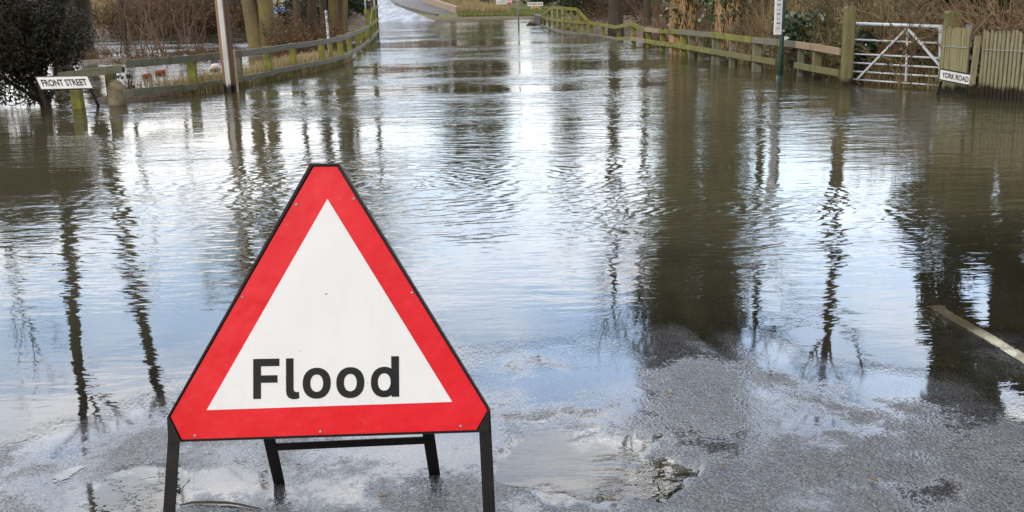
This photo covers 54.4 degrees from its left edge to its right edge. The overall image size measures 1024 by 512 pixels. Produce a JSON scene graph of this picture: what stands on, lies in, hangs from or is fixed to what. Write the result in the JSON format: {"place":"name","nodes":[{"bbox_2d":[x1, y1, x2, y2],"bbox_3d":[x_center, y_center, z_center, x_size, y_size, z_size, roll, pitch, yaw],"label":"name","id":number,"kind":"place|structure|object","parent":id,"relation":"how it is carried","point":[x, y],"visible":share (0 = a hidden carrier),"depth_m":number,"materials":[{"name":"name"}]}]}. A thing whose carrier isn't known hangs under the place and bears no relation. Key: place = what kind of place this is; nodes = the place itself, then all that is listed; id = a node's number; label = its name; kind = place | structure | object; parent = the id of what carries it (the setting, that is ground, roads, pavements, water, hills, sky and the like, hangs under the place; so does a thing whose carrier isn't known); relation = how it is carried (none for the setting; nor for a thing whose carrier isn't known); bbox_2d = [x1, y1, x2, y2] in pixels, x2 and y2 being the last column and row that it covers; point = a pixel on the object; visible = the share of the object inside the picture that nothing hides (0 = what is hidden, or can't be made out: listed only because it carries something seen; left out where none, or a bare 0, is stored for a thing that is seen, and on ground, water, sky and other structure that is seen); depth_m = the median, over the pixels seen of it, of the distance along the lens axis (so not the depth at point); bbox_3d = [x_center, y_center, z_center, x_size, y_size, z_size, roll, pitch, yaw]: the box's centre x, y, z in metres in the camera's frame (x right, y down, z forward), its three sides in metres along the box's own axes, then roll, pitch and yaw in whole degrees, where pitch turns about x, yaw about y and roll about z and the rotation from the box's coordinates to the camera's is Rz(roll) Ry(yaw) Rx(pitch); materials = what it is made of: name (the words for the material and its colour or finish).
{"place":"outdoors","nodes":[
{"label":"outdoors","id":0,"kind":"place"},
{"bbox_2d":[66,0,155,25],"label":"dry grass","id":1,"kind":"structure","parent":0,"point":[98,4],"depth_m":52.73,"materials":[{"name":"brown plant"}]},
{"bbox_2d":[141,73,151,78],"bbox_3d":[-7.629,-3.754,20.792,0.201,0.129,0.100,-10,17,-28],"label":"brick","id":2,"kind":"object","parent":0,"point":[145,76],"visible":0.77,"depth_m":20.75,"materials":[{"name":"brown brick"}]},
{"bbox_2d":[155,69,165,74],"bbox_3d":[-7.710,-4.025,21.833,0.231,0.129,0.100,-8,16,-24],"label":"brick","id":3,"kind":"object","parent":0,"point":[163,71],"visible":0.92,"depth_m":21.80,"materials":[{"name":"red brick"}]},
{"bbox_2d":[209,63,219,70],"bbox_3d":[-6.763,-4.299,22.650,0.260,0.159,0.144,-2,15,0],"label":"pale stone","id":4,"kind":"object","parent":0,"point":[212,67],"visible":0.9,"depth_m":22.61,"materials":[{"name":"white stone"}]},
{"bbox_2d":[275,0,433,22],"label":"hill road","id":5,"kind":"structure","parent":0,"point":[389,11],"depth_m":68.59,"materials":[{"name":"grey asphalt"}]},
{"bbox_2d":[391,0,438,15],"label":"kerb","id":6,"kind":"structure","parent":5,"relation":"on","point":[416,10],"depth_m":72.01,"materials":[{"name":"grey concrete"}]},
{"bbox_2d":[394,0,451,13],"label":"pavement","id":7,"kind":"structure","parent":0,"point":[419,4],"depth_m":74.43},
{"bbox_2d":[457,7,547,16],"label":"grass","id":8,"kind":"structure","parent":0,"point":[526,11],"depth_m":67.00,"materials":[{"name":"green plant"}]},
{"bbox_2d":[0,223,1023,511],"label":"road","id":9,"kind":"structure","parent":0,"point":[896,385],"depth_m":3.88,"materials":[{"name":"grey asphalt"}]},
{"bbox_2d":[43,462,83,484],"bbox_3d":[-1.466,0.717,3.290,0.100,0.005,0.202,3,15,16],"label":"road marking","id":10,"kind":"object","parent":9,"relation":"on","point":[64,474],"visible":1,"depth_m":3.28,"materials":[{"name":"white paint"}]},
{"bbox_2d":[180,501,260,509],"bbox_3d":[-0.888,0.761,3.047,0.269,0.018,0.026,1,15,11],"label":"fallen twig","id":11,"kind":"object","parent":9,"relation":"on","point":[214,502],"visible":1,"depth_m":3.05,"materials":[{"name":"brown wood"}]},
{"bbox_2d":[163,163,494,511],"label":"flood warning sign","id":12,"kind":"object","parent":9,"relation":"on","point":[329,326],"visible":1,"depth_m":2.58,"materials":[{"name":"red metal"}]},
{"bbox_2d":[773,0,785,78],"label":"depth gauge post","id":13,"kind":"object","parent":9,"relation":"on","point":[779,17],"visible":0.8,"depth_m":16.63,"materials":[{"name":"green paint"}]},
{"bbox_2d":[928,305,1023,363],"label":"road marking","id":14,"kind":"object","parent":9,"relation":"on","point":[1017,354],"visible":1,"depth_m":4.42,"materials":[{"name":"beige paint"}]},
{"bbox_2d":[0,18,1023,310],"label":"water","id":15,"kind":"structure","parent":0,"point":[444,142],"depth_m":9.46,"materials":[{"name":"grey liquid"}]},
{"bbox_2d":[107,79,126,105],"bbox_3d":[-6.104,-2.380,15.408,0.279,0.706,0.273,-2,15,0],"label":"stone bollard","id":16,"kind":"object","parent":15,"relation":"in","point":[116,91],"visible":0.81,"depth_m":15.28,"materials":[{"name":"beige stone"}]},
{"bbox_2d":[150,0,211,48],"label":"bare shrub","id":17,"kind":"object","parent":15,"relation":"in","point":[184,30],"visible":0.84,"depth_m":33.06,"materials":[{"name":"brown plant"}]},
{"bbox_2d":[161,0,216,42],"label":"bare shrub","id":18,"kind":"object","parent":15,"relation":"in","point":[189,39],"visible":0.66,"depth_m":39.02,"materials":[{"name":"brown plant"}]},
{"bbox_2d":[200,0,242,27],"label":"bare shrub","id":19,"kind":"object","parent":15,"relation":"in","point":[235,22],"visible":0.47,"depth_m":36.52,"materials":[{"name":"brown plant"}]},
{"bbox_2d":[273,1,294,32],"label":"bare shrub","id":20,"kind":"object","parent":15,"relation":"in","point":[281,14],"visible":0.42,"depth_m":34.41,"materials":[{"name":"brown plant"}]},
{"bbox_2d":[275,0,311,37],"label":"bare shrub","id":21,"kind":"object","parent":15,"relation":"in","point":[299,16],"visible":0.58,"depth_m":33.16,"materials":[{"name":"brown plant"}]},
{"bbox_2d":[286,3,328,37],"bbox_3d":[-6.968,-8.156,34.223,1.630,1.883,1.605,-6,16,-18],"label":"bare shrub","id":22,"kind":"object","parent":15,"relation":"in","point":[303,19],"visible":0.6,"depth_m":33.95,"materials":[{"name":"brown plant"}]},
{"bbox_2d":[852,22,942,85],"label":"field gate","id":23,"kind":"structure","parent":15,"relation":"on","point":[940,27],"depth_m":14.90,"materials":[{"name":"metal"}]},
{"bbox_2d":[936,68,969,97],"bbox_3d":[6.030,-2.331,13.614,0.099,0.431,0.633,-5,15,-15],"label":"street nameplate","id":24,"kind":"object","parent":15,"relation":"in","point":[957,77],"visible":0.98,"depth_m":13.59,"materials":[{"name":"white metal"}]},
{"bbox_2d":[23,0,1023,103],"bbox_3d":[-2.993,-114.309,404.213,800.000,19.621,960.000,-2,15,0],"label":"ground","id":25,"kind":"structure","parent":0,"point":[358,22],"depth_m":43.10,"materials":[{"name":"brown plant"}]},
{"bbox_2d":[0,1,28,104],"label":"evergreen bush","id":26,"kind":"object","parent":25,"relation":"on","point":[0,72],"visible":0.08,"depth_m":15.50,"materials":[{"name":"green plant"}]},
{"bbox_2d":[0,0,99,108],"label":"evergreen bush","id":27,"kind":"object","parent":25,"relation":"on","point":[20,59],"visible":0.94,"depth_m":15.03,"materials":[{"name":"green plant"}]},
{"bbox_2d":[35,75,99,112],"bbox_3d":[-6.581,-2.365,14.815,0.774,0.711,1.503,-7,16,-19],"label":"street nameplate","id":28,"kind":"object","parent":25,"relation":"on","point":[80,82],"visible":0.99,"depth_m":14.19,"materials":[{"name":"metal"}]},
{"bbox_2d":[71,0,93,46],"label":"bare tree","id":29,"kind":"object","parent":25,"relation":"on","point":[83,4],"visible":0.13,"depth_m":37.07,"materials":[{"name":"brown plant"}]},
{"bbox_2d":[58,65,122,108],"bbox_3d":[-6.398,-2.430,15.263,0.903,0.975,0.459,-6,15,-18],"label":"timber fence","id":30,"kind":"object","parent":25,"relation":"on","point":[77,96],"visible":0.5,"depth_m":15.01,"materials":[{"name":"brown wood"}]},
{"bbox_2d":[79,0,133,51],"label":"bare shrub","id":31,"kind":"object","parent":25,"relation":"on","point":[117,26],"visible":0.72,"depth_m":32.00,"materials":[{"name":"brown plant"}]},
{"bbox_2d":[117,0,126,39],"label":"bare tree","id":32,"kind":"object","parent":25,"relation":"on","point":[121,25],"visible":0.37,"depth_m":44.23,"materials":[{"name":"brown plant"}]},
{"bbox_2d":[117,66,135,89],"bbox_3d":[-6.603,-2.973,17.027,0.556,0.545,0.337,7,17,30],"label":"ivy clump","id":33,"kind":"object","parent":25,"relation":"on","point":[127,76],"visible":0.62,"depth_m":16.97,"materials":[{"name":"green plant"}]},
{"bbox_2d":[94,0,168,55],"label":"bare shrub","id":34,"kind":"object","parent":25,"relation":"on","point":[158,42],"visible":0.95,"depth_m":29.61,"materials":[{"name":"brown plant"}]},
{"bbox_2d":[81,40,220,64],"bbox_3d":[-10.772,-6.225,29.860,4.450,0.738,10.547,-7,16,-20],"label":"hedge thicket","id":35,"kind":"object","parent":25,"relation":"on","point":[180,53],"visible":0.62,"depth_m":28.32,"materials":[{"name":"brown plant"}]},
{"bbox_2d":[114,0,189,53],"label":"bare shrub","id":36,"kind":"object","parent":25,"relation":"on","point":[148,26],"visible":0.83,"depth_m":31.09,"materials":[{"name":"brown plant"}]},
{"bbox_2d":[123,0,194,54],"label":"bare shrub","id":37,"kind":"object","parent":25,"relation":"on","point":[147,22],"visible":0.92,"depth_m":30.32,"materials":[{"name":"brown plant"}]},
{"bbox_2d":[91,0,281,39],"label":"hedge thicket","id":38,"kind":"object","parent":25,"relation":"on","point":[234,16],"visible":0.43,"depth_m":47.09,"materials":[{"name":"brown plant"}]},
{"bbox_2d":[215,0,238,92],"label":"utility pole","id":39,"kind":"object","parent":25,"relation":"on","point":[229,67],"visible":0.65,"depth_m":16.82,"materials":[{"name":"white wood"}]},
{"bbox_2d":[105,49,351,97],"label":"grass","id":40,"kind":"structure","parent":25,"relation":"on","point":[304,57],"depth_m":19.21,"materials":[{"name":"plant"}]},
{"bbox_2d":[125,24,370,95],"bbox_3d":[-4.716,-4.971,24.656,1.478,1.034,19.374,-1,15,3],"label":"post and rail fence","id":41,"kind":"object","parent":25,"relation":"on","point":[190,61],"visible":0.85,"depth_m":18.63,"materials":[{"name":"brown wood"}]},
{"bbox_2d":[241,0,277,48],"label":"bare tree","id":42,"kind":"object","parent":25,"relation":"on","point":[254,11],"visible":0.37,"depth_m":31.52,"materials":[{"name":"brown plant"}]},
{"bbox_2d":[293,0,301,27],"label":"bare tree","id":43,"kind":"object","parent":25,"relation":"on","point":[295,2],"visible":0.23,"depth_m":39.79,"materials":[{"name":"brown plant"}]},
{"bbox_2d":[274,0,328,31],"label":"evergreen shrub","id":44,"kind":"object","parent":25,"relation":"on","point":[288,3],"visible":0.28,"depth_m":47.91,"materials":[{"name":"green plant"}]},
{"bbox_2d":[307,0,317,38],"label":"bare tree","id":45,"kind":"object","parent":25,"relation":"on","point":[311,5],"visible":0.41,"depth_m":33.64,"materials":[{"name":"brown plant"}]},
{"bbox_2d":[255,2,374,57],"bbox_3d":[-7.373,-8.644,36.406,3.604,1.857,22.924,-5,15,-12],"label":"hedge thicket","id":46,"kind":"object","parent":25,"relation":"on","point":[296,34],"visible":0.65,"depth_m":28.59,"materials":[{"name":"brown plant"}]},
{"bbox_2d":[319,0,326,38],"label":"bare tree","id":47,"kind":"object","parent":25,"relation":"on","point":[322,5],"visible":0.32,"depth_m":37.45,"materials":[{"name":"brown plant"}]},
{"bbox_2d":[301,0,352,18],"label":"evergreen shrub","id":48,"kind":"object","parent":25,"relation":"on","point":[327,8],"visible":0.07,"depth_m":50.36,"materials":[{"name":"green plant"}]},
{"bbox_2d":[325,10,329,55],"bbox_3d":[-4.358,-5.089,23.658,0.084,1.451,0.065,-2,15,0],"label":"marker post","id":49,"kind":"object","parent":25,"relation":"on","point":[326,21],"visible":0.53,"depth_m":23.53,"materials":[{"name":"white plastic"}]},
{"bbox_2d":[328,0,338,36],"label":"bare tree","id":50,"kind":"object","parent":25,"relation":"on","point":[332,5],"visible":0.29,"depth_m":33.96,"materials":[{"name":"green plant"}]},
{"bbox_2d":[337,0,342,33],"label":"bare tree","id":51,"kind":"object","parent":25,"relation":"on","point":[339,4],"visible":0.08,"depth_m":35.50,"materials":[{"name":"brown plant"}]},
{"bbox_2d":[342,0,347,43],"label":"bare tree","id":52,"kind":"object","parent":25,"relation":"on","point":[345,7],"visible":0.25,"depth_m":34.31,"materials":[{"name":"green plant"}]},
{"bbox_2d":[348,0,369,13],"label":"evergreen shrub","id":53,"kind":"object","parent":25,"relation":"on","point":[351,4],"visible":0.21,"depth_m":53.86,"materials":[{"name":"green plant"}]},
{"bbox_2d":[369,0,373,8],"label":"bare tree","id":54,"kind":"object","parent":25,"relation":"on","point":[371,3],"depth_m":50.10,"materials":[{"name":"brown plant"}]},
{"bbox_2d":[364,5,379,41],"bbox_3d":[-5.419,-8.987,38.998,0.202,1.554,10.630,-3,15,-5],"label":"culvert railing","id":55,"kind":"object","parent":25,"relation":"on","point":[370,17],"visible":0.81,"depth_m":36.78,"materials":[{"name":"green wood"}]},
{"bbox_2d":[375,0,378,28],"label":"thin pole","id":56,"kind":"object","parent":25,"relation":"on","point":[376,4],"visible":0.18,"depth_m":43.89,"materials":[{"name":"grey metal"}]},
{"bbox_2d":[421,0,458,13],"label":"wall","id":57,"kind":"structure","parent":25,"relation":"on","point":[451,8],"depth_m":71.48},
{"bbox_2d":[440,0,511,12],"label":"dry grass","id":58,"kind":"structure","parent":25,"relation":"on","point":[475,6],"depth_m":69.57,"materials":[{"name":"beige plant"}]},
{"bbox_2d":[517,0,519,23],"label":"lamp post","id":59,"kind":"object","parent":25,"relation":"on","point":[518,10],"visible":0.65,"depth_m":51.97,"materials":[{"name":"grey metal"}]},
{"bbox_2d":[527,2,542,5],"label":"street nameplate","id":60,"kind":"object","parent":25,"relation":"on","point":[534,3],"visible":0.94,"depth_m":69.67,"materials":[{"name":"white metal"}]},
{"bbox_2d":[521,0,558,4],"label":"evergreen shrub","id":61,"kind":"object","parent":25,"relation":"on","point":[545,1],"visible":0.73,"depth_m":75.20,"materials":[{"name":"green plant"}]},
{"bbox_2d":[533,14,546,23],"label":"culvert wall","id":62,"kind":"structure","parent":25,"relation":"on","point":[537,19],"depth_m":51.85,"materials":[{"name":"grey concrete"}]},
{"bbox_2d":[540,6,592,34],"bbox_3d":[1.818,-9.716,41.432,0.834,1.364,11.356,-3,15,-7],"label":"culvert railing","id":63,"kind":"object","parent":25,"relation":"on","point":[565,21],"visible":0.88,"depth_m":37.47,"materials":[{"name":"green wood"}]},
{"bbox_2d":[560,0,608,14],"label":"evergreen shrub","id":64,"kind":"object","parent":25,"relation":"on","point":[574,5],"visible":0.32,"depth_m":46.03,"materials":[{"name":"green plant"}]},
{"bbox_2d":[608,0,623,35],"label":"bare tree","id":65,"kind":"object","parent":25,"relation":"on","point":[615,15],"visible":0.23,"depth_m":34.94,"materials":[{"name":"brown plant"}]},
{"bbox_2d":[606,0,642,16],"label":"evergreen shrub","id":66,"kind":"object","parent":25,"relation":"on","point":[627,9],"visible":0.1,"depth_m":42.73,"materials":[{"name":"green plant"}]},
{"bbox_2d":[624,0,668,41],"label":"bare shrub","id":67,"kind":"object","parent":25,"relation":"on","point":[654,17],"visible":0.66,"depth_m":28.06,"materials":[{"name":"brown plant"}]},
{"bbox_2d":[643,0,652,39],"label":"bare tree","id":68,"kind":"object","parent":25,"relation":"on","point":[647,11],"visible":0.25,"depth_m":30.06,"materials":[{"name":"brown plant"}]},
{"bbox_2d":[635,1,668,39],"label":"bare shrub","id":69,"kind":"object","parent":25,"relation":"on","point":[654,19],"visible":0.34,"depth_m":28.80,"materials":[{"name":"brown plant"}]},
{"bbox_2d":[651,0,704,53],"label":"ivy clad tree","id":70,"kind":"object","parent":25,"relation":"on","point":[684,14],"visible":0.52,"depth_m":24.02,"materials":[{"name":"brown plant"}]},
{"bbox_2d":[657,0,714,45],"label":"bare shrub","id":71,"kind":"object","parent":25,"relation":"on","point":[702,22],"visible":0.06,"depth_m":25.44,"materials":[{"name":"brown plant"}]},
{"bbox_2d":[588,21,840,79],"bbox_3d":[3.868,-5.503,25.874,0.713,1.011,21.285,-3,15,-5],"label":"post and rail fence","id":72,"kind":"object","parent":25,"relation":"on","point":[816,69],"visible":0.81,"depth_m":19.52,"materials":[{"name":"brown wood"}]},
{"bbox_2d":[693,0,758,57],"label":"ivy clad tree","id":73,"kind":"object","parent":25,"relation":"on","point":[719,17],"visible":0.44,"depth_m":22.24,"materials":[{"name":"brown plant"}]},
{"bbox_2d":[744,0,766,36],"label":"bare shrub","id":74,"kind":"object","parent":25,"relation":"on","point":[758,10],"visible":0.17,"depth_m":22.95,"materials":[{"name":"brown plant"}]},
{"bbox_2d":[548,0,1019,64],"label":"bramble thicket","id":75,"kind":"object","parent":25,"relation":"on","point":[624,7],"visible":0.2,"depth_m":36.01,"materials":[{"name":"brown plant"}]},
{"bbox_2d":[771,9,827,70],"bbox_3d":[5.343,-3.922,18.487,1.140,1.316,1.080,-5,15,-12],"label":"laurel shrub","id":76,"kind":"object","parent":25,"relation":"on","point":[789,22],"visible":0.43,"depth_m":18.20,"materials":[{"name":"green plant"}]},
{"bbox_2d":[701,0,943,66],"bbox_3d":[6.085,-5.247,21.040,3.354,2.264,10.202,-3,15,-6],"label":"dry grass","id":77,"kind":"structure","parent":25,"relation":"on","point":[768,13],"depth_m":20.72,"materials":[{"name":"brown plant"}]},
{"bbox_2d":[636,0,1023,85],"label":"bramble thicket","id":78,"kind":"object","parent":25,"relation":"on","point":[746,22],"visible":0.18,"depth_m":20.38,"materials":[{"name":"brown plant"}]},
{"bbox_2d":[657,21,1006,83],"bbox_3d":[5.573,-4.672,21.671,2.796,0.993,16.241,-3,15,-5],"label":"bramble thicket","id":79,"kind":"object","parent":25,"relation":"on","point":[766,49],"visible":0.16,"depth_m":19.96,"materials":[{"name":"brown plant"}]},
{"bbox_2d":[840,6,856,84],"bbox_3d":[5.223,-3.092,15.501,0.155,1.545,0.155,-2,15,0],"label":"gate post","id":80,"kind":"object","parent":25,"relation":"on","point":[848,45],"visible":0.78,"depth_m":15.39,"materials":[{"name":"brown wood"}]},
{"bbox_2d":[723,43,975,89],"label":"dry grass","id":81,"kind":"structure","parent":25,"relation":"on","point":[934,82],"depth_m":15.41,"materials":[{"name":"brown plant"}]},
{"bbox_2d":[839,27,908,78],"bbox_3d":[5.833,-3.227,16.251,1.233,1.056,1.277,-2,15,0],"label":"laurel shrub","id":82,"kind":"object","parent":25,"relation":"on","point":[856,67],"visible":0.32,"depth_m":15.86,"materials":[{"name":"green plant"}]},
{"bbox_2d":[755,0,1022,80],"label":"hedge thicket","id":83,"kind":"object","parent":25,"relation":"on","point":[824,30],"visible":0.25,"depth_m":17.44,"materials":[{"name":"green plant"}]},
{"bbox_2d":[804,0,1023,93],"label":"hedge thicket","id":84,"kind":"object","parent":25,"relation":"on","point":[1011,24],"visible":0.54,"depth_m":14.82,"materials":[{"name":"brown plant"}]},
{"bbox_2d":[938,10,962,83],"bbox_3d":[6.234,-2.742,14.204,0.190,1.475,0.190,-2,15,0],"label":"gate post","id":85,"kind":"object","parent":25,"relation":"on","point":[950,19],"visible":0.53,"depth_m":13.97,"materials":[{"name":"brown wood"}]},
{"bbox_2d":[939,26,971,94],"bbox_3d":[6.180,-2.580,13.902,0.080,1.218,0.511,-6,15,-18],"label":"picket fence","id":86,"kind":"object","parent":25,"relation":"on","point":[956,43],"visible":0.61,"depth_m":13.83,"materials":[{"name":"brown wood"}]},
{"bbox_2d":[966,25,972,85],"bbox_3d":[6.313,-2.585,13.864,0.095,1.242,0.104,-2,15,0],"label":"concrete post","id":87,"kind":"object","parent":25,"relation":"on","point":[971,28],"visible":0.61,"depth_m":13.74,"materials":[{"name":"grey concrete"}]},
{"bbox_2d":[967,36,980,98],"bbox_3d":[6.130,-2.356,13.245,0.125,1.124,0.050,-2,15,0],"label":"loose plank","id":88,"kind":"object","parent":25,"relation":"on","point":[974,65],"visible":0.65,"depth_m":13.20,"materials":[{"name":"beige wood"}]},
{"bbox_2d":[943,0,1023,44],"bbox_3d":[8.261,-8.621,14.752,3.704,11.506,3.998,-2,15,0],"label":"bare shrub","id":89,"kind":"object","parent":25,"relation":"on","point":[999,1],"visible":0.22,"depth_m":15.22,"materials":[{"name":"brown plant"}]},
{"bbox_2d":[977,29,1023,102],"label":"picket fence","id":90,"kind":"object","parent":25,"relation":"on","point":[1001,48],"visible":0.72,"depth_m":12.95,"materials":[{"name":"brown wood"}]},
{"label":"wooden gate","id":91,"kind":"object","parent":25,"relation":"on","visible":0},
{"bbox_2d":[496,0,506,4],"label":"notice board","id":92,"kind":"object","parent":91,"relation":"attached to","point":[501,2],"visible":0.94,"depth_m":76.56,"materials":[{"name":"white"}]}
]}

